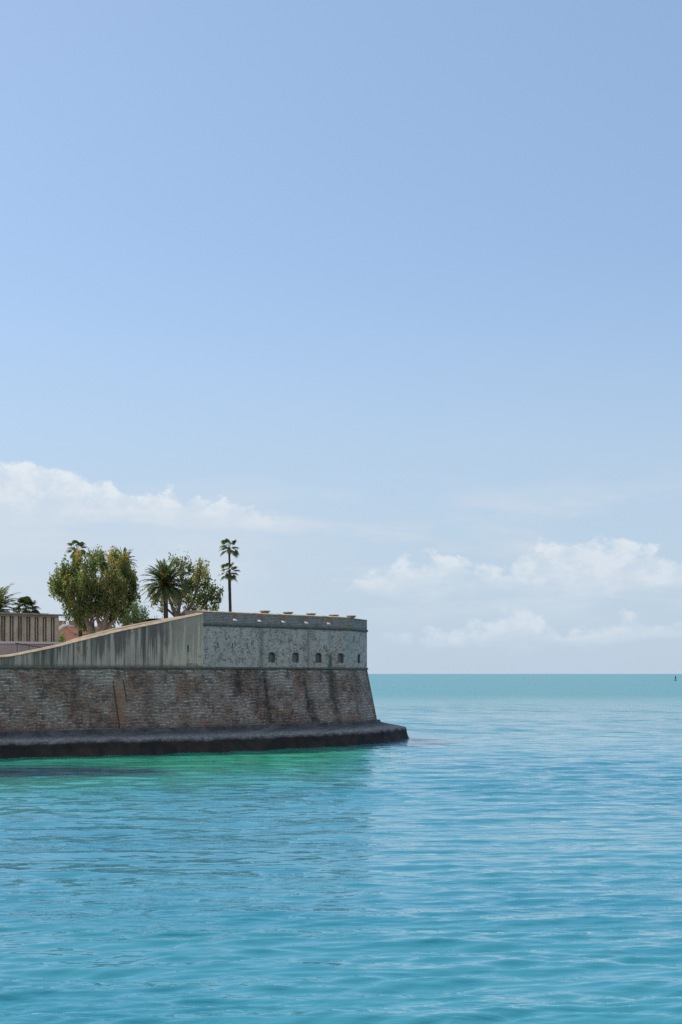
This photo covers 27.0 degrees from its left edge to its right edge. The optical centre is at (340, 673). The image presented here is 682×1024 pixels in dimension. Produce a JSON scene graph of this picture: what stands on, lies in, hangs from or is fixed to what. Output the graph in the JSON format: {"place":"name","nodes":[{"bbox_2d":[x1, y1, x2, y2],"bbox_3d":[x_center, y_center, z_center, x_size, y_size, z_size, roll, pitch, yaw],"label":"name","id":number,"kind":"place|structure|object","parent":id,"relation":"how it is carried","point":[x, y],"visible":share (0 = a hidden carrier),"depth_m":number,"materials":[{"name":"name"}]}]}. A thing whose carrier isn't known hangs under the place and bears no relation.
{"place":"outdoors","nodes":[
{"label":"outdoors","id":0,"kind":"place"},
{"bbox_2d":[59,624,99,640],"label":"pink house","id":1,"kind":"structure","parent":0,"point":[71,633],"depth_m":166.00,"materials":[{"name":"pink paint"}]},
{"bbox_2d":[138,616,158,622],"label":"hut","id":2,"kind":"object","parent":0,"point":[150,619],"visible":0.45,"depth_m":144.86,"materials":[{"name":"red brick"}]},
{"bbox_2d":[0,674,681,1023],"bbox_3d":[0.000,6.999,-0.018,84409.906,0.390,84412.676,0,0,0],"label":"sea","id":3,"kind":"structure","parent":0,"point":[490,849],"depth_m":50.49,"materials":[{"name":"teal liquid"}]},
{"bbox_2d":[0,607,408,758],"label":"sea bastion","id":4,"kind":"object","parent":3,"relation":"in","point":[199,680],"visible":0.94,"depth_m":131.85,"materials":[{"name":"stone"}]},
{"bbox_2d":[0,0,681,673],"label":"sky","id":5,"kind":"structure","parent":0,"point":[380,301],"materials":[{"name":"blue"}]},
{"label":"courtyard","id":6,"kind":"structure","parent":0,"visible":0},
{"bbox_2d":[0,584,21,612],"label":"date palm","id":7,"kind":"object","parent":6,"relation":"on","point":[4,601],"visible":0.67,"depth_m":145.60,"materials":[{"name":"green plant"}]},
{"bbox_2d":[11,596,41,612],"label":"fan palm","id":8,"kind":"object","parent":6,"relation":"on","point":[26,601],"visible":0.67,"depth_m":148.57,"materials":[{"name":"green plant"}]},
{"bbox_2d":[0,641,60,654],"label":"terrace wall","id":9,"kind":"structure","parent":6,"relation":"on","point":[9,647],"depth_m":128.65,"materials":[{"name":"grey concrete"}]},
{"bbox_2d":[0,612,66,641],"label":"ribbed building","id":10,"kind":"structure","parent":6,"relation":"on","point":[34,627],"depth_m":131.14,"materials":[{"name":"concrete"}]},
{"bbox_2d":[59,632,66,641],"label":"garden bush","id":11,"kind":"object","parent":6,"relation":"on","point":[61,637],"visible":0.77,"depth_m":139.80,"materials":[{"name":"green plant"}]},
{"bbox_2d":[65,540,87,636],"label":"fan palm","id":12,"kind":"object","parent":6,"relation":"on","point":[73,549],"visible":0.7,"depth_m":156.77,"materials":[{"name":"green plant"}]},
{"bbox_2d":[59,621,115,628],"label":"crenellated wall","id":13,"kind":"structure","parent":6,"relation":"on","point":[61,622],"depth_m":177.56,"materials":[{"name":"stone"}]},
{"bbox_2d":[47,544,141,634],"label":"fig tree","id":14,"kind":"object","parent":6,"relation":"on","point":[73,587],"visible":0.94,"depth_m":148.65,"materials":[{"name":"green plant"}]},
{"bbox_2d":[117,547,136,625],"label":"date palm","id":15,"kind":"object","parent":6,"relation":"on","point":[124,549],"visible":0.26,"depth_m":157.78,"materials":[{"name":"green plant"}]},
{"bbox_2d":[120,599,149,626],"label":"tree","id":16,"kind":"object","parent":6,"relation":"on","point":[131,618],"visible":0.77,"depth_m":147.17,"materials":[{"name":"green plant"}]},
{"bbox_2d":[138,559,192,618],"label":"date palm","id":17,"kind":"object","parent":6,"relation":"on","point":[165,575],"visible":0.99,"depth_m":143.36,"materials":[{"name":"green plant"}]},
{"bbox_2d":[147,549,223,617],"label":"fig tree","id":18,"kind":"object","parent":6,"relation":"on","point":[209,595],"visible":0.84,"depth_m":151.51,"materials":[{"name":"green plant"}]},
{"bbox_2d":[218,562,240,611],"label":"fan palm","id":19,"kind":"object","parent":6,"relation":"on","point":[229,577],"visible":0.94,"depth_m":154.86,"materials":[{"name":"green plant"}]},
{"bbox_2d":[219,538,239,604],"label":"fan palm","id":20,"kind":"object","parent":6,"relation":"on","point":[235,553],"visible":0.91,"depth_m":157.90,"materials":[{"name":"green plant"}]}
]}

